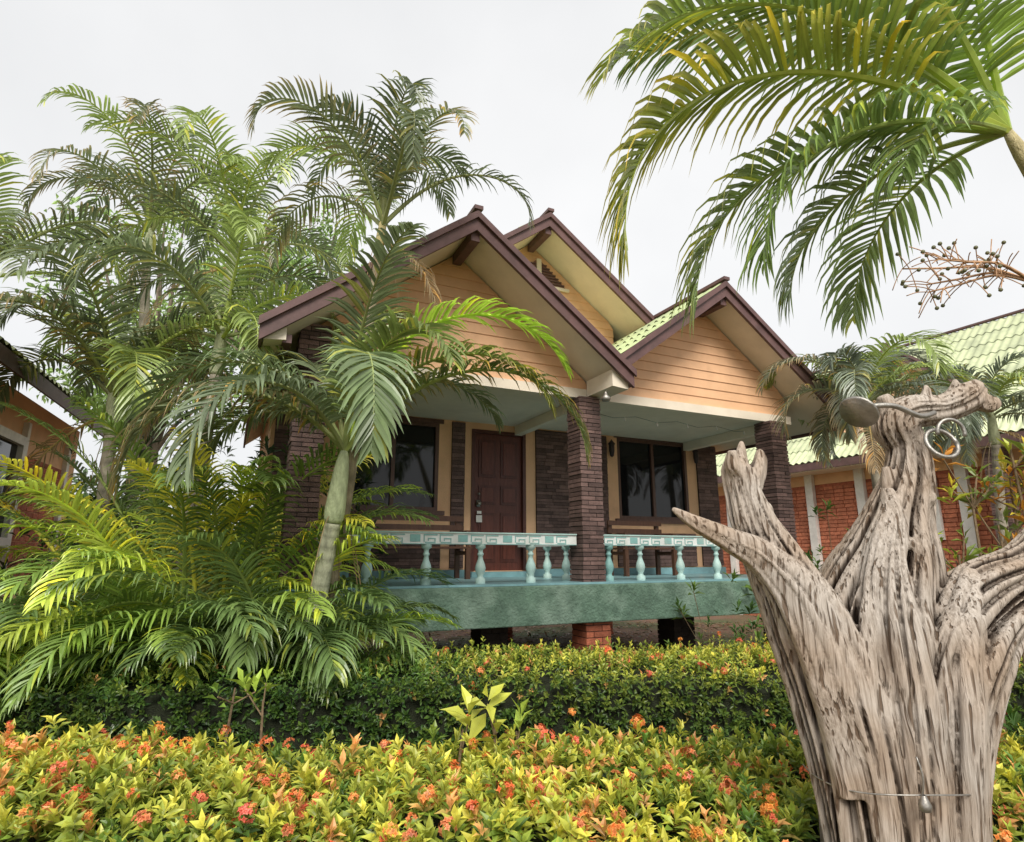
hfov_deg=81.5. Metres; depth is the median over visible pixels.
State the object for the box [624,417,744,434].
string light bulbs
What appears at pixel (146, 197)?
palm tree
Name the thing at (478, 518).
door plate
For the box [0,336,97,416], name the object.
roof
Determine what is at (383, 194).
palm tree
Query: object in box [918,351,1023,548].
palm tree
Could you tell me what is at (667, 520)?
window frame
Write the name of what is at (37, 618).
areca palm bush
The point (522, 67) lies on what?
sky
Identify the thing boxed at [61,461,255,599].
distant trees
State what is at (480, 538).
railing top
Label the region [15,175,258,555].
broadleaf tree
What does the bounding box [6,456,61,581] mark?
brick facing
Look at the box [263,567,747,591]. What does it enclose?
deck floor
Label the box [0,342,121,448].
barge boards
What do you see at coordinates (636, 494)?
window glass
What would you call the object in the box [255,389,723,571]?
walls
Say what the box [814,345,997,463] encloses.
palm tree
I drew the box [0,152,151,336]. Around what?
palm tree
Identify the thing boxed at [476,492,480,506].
door knob
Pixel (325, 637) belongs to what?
areca palm bush
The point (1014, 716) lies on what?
green shrub
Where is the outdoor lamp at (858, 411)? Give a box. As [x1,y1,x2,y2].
[839,396,966,458]
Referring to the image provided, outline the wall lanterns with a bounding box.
[608,439,698,463]
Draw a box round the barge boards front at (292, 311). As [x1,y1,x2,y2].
[243,204,636,447]
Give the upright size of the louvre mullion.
0.470 m
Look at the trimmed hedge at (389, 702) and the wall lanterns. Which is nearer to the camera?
the trimmed hedge at (389, 702)
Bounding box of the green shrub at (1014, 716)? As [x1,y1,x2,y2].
[1000,703,1023,828]
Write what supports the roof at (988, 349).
attached to the barge boards at (984, 441)
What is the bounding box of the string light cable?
[601,414,739,431]
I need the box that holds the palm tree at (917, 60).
[578,0,1023,338]
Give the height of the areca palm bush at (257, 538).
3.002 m
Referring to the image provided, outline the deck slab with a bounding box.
[254,580,759,632]
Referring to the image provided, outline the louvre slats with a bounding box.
[531,262,563,286]
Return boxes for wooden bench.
[348,513,472,579]
[607,520,677,576]
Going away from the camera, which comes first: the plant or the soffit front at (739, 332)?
the plant
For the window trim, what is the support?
attached to the walls at (40, 434)
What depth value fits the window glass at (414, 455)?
8.32 m
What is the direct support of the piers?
on the ground
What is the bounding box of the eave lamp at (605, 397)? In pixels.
[601,392,610,401]
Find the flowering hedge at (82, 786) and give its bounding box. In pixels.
[0,713,1023,841]
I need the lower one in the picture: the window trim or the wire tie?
the wire tie
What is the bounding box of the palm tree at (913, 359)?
[836,343,961,431]
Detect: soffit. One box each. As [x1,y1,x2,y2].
[514,230,645,341]
[718,441,1023,487]
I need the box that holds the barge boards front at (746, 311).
[622,276,839,454]
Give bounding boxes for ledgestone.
[265,324,797,586]
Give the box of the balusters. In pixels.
[361,544,721,585]
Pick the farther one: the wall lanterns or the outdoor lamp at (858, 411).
the wall lanterns
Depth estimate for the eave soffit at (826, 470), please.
13.74 m
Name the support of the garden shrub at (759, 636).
on the ground
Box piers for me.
[386,617,768,666]
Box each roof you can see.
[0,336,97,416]
[715,312,1023,475]
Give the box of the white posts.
[726,455,980,614]
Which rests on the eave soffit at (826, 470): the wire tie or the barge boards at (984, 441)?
the barge boards at (984, 441)
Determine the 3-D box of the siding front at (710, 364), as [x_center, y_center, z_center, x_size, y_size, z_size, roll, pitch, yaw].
[2.548,-0.936,8.374,3.450,1.467,0.022,6,-14,-24]
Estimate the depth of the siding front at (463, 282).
7.02 m
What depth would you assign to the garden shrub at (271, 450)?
7.26 m
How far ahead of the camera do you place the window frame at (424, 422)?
8.33 m
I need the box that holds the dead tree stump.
[672,379,1023,841]
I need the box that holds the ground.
[63,572,765,668]
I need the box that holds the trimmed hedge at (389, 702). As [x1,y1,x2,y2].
[0,631,1023,784]
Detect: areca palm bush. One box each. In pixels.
[0,384,438,629]
[0,478,430,743]
[0,529,464,719]
[0,604,172,696]
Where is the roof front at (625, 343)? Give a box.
[612,282,722,353]
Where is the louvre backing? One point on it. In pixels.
(550, 276)
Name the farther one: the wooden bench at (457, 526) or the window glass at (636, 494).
the window glass at (636, 494)
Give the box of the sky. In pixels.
[0,0,1023,549]
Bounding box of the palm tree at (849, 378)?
[755,329,982,488]
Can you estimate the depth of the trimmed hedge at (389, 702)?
4.09 m
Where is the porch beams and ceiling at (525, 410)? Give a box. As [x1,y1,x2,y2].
[261,327,790,450]
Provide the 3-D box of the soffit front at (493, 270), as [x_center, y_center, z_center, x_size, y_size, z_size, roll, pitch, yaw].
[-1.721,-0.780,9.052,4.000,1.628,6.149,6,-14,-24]
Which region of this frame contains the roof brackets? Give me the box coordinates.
[266,227,725,403]
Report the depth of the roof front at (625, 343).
8.21 m
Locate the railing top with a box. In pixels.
[317,530,715,546]
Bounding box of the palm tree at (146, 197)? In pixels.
[16,83,275,524]
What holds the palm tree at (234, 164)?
on the ground
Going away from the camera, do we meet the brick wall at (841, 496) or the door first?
the door
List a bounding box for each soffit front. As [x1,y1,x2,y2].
[245,236,615,444]
[647,300,839,451]
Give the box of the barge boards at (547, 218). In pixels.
[504,207,655,324]
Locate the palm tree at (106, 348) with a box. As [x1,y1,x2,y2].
[0,238,281,603]
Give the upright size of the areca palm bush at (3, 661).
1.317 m
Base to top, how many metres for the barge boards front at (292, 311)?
1.856 m
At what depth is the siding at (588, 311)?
9.78 m
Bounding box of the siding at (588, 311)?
[519,246,613,343]
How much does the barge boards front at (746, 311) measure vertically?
1.928 m
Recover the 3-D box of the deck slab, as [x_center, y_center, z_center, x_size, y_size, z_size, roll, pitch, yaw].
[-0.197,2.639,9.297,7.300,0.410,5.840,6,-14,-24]
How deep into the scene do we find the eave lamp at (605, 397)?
6.94 m
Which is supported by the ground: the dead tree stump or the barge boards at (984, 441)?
the dead tree stump
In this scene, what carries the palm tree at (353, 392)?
on the ground
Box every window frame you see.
[350,415,444,515]
[614,436,689,523]
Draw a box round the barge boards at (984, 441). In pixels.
[717,308,1023,482]
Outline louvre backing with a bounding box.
[533,260,564,288]
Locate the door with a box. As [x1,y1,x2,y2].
[470,429,525,570]
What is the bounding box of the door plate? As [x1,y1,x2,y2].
[476,511,481,521]
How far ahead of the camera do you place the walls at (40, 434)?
8.77 m
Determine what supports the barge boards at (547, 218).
attached to the soffit at (585, 281)
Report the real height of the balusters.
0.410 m
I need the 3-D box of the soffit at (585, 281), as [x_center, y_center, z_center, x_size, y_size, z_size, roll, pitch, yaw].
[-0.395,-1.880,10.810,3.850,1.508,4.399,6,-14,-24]
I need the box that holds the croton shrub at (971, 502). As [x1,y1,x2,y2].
[933,436,1023,738]
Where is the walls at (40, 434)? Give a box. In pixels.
[0,382,79,616]
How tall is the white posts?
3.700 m
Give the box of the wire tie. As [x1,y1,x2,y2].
[802,757,970,812]
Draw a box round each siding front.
[320,257,586,389]
[618,316,784,414]
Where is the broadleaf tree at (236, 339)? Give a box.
[165,187,367,441]
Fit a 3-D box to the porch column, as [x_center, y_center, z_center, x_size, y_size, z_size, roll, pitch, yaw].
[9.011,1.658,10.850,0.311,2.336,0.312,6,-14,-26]
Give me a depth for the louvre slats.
9.58 m
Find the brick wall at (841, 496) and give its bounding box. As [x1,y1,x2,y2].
[719,461,1023,615]
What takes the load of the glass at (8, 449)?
on the window trim
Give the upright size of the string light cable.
0.055 m
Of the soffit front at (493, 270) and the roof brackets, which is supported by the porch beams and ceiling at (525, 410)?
the roof brackets
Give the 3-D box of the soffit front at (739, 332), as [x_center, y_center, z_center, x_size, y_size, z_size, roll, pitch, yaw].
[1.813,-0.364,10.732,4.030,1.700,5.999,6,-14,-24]
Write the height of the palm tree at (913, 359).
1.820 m
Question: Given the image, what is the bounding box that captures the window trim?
[0,422,71,596]
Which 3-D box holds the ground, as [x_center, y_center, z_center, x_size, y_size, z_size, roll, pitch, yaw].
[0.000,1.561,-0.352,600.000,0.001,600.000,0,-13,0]
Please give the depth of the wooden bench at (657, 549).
9.01 m
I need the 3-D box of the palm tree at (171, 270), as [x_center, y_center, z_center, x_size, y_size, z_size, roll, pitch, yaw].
[-3.162,0.462,5.973,2.821,4.938,3.318,0,-13,0]
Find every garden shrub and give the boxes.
[0,401,397,656]
[665,498,848,659]
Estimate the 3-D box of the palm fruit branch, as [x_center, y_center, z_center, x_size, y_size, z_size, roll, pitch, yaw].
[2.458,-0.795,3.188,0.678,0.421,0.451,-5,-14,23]
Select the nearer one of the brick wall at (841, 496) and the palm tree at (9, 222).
the palm tree at (9, 222)
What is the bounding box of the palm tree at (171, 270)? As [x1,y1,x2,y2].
[27,188,341,626]
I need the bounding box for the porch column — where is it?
[981,447,1022,548]
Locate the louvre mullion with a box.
[536,258,568,292]
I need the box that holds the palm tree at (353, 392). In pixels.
[106,221,592,672]
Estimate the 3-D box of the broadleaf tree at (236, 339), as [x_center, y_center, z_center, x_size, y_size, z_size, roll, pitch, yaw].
[-5.312,-0.487,13.689,5.524,10.195,3.801,4,-13,-19]
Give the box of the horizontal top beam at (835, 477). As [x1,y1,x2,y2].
[718,448,1022,495]
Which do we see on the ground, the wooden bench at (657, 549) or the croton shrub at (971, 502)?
the croton shrub at (971, 502)
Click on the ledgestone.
(572, 494)
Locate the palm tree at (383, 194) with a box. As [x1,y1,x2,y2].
[244,70,534,606]
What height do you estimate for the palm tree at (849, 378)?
4.463 m
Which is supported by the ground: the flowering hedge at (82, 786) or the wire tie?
the flowering hedge at (82, 786)
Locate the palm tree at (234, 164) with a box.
[56,105,354,594]
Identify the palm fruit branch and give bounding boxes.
[892,239,1023,317]
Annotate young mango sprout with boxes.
[203,658,279,749]
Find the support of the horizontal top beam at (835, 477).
on the white posts
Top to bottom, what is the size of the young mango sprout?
1.059 m
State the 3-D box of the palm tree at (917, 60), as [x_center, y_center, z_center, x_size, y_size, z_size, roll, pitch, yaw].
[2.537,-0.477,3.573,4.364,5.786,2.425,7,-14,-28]
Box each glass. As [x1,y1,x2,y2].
[0,438,17,536]
[352,424,434,506]
[619,442,684,516]
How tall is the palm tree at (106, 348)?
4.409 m
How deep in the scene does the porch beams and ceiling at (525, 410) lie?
8.19 m

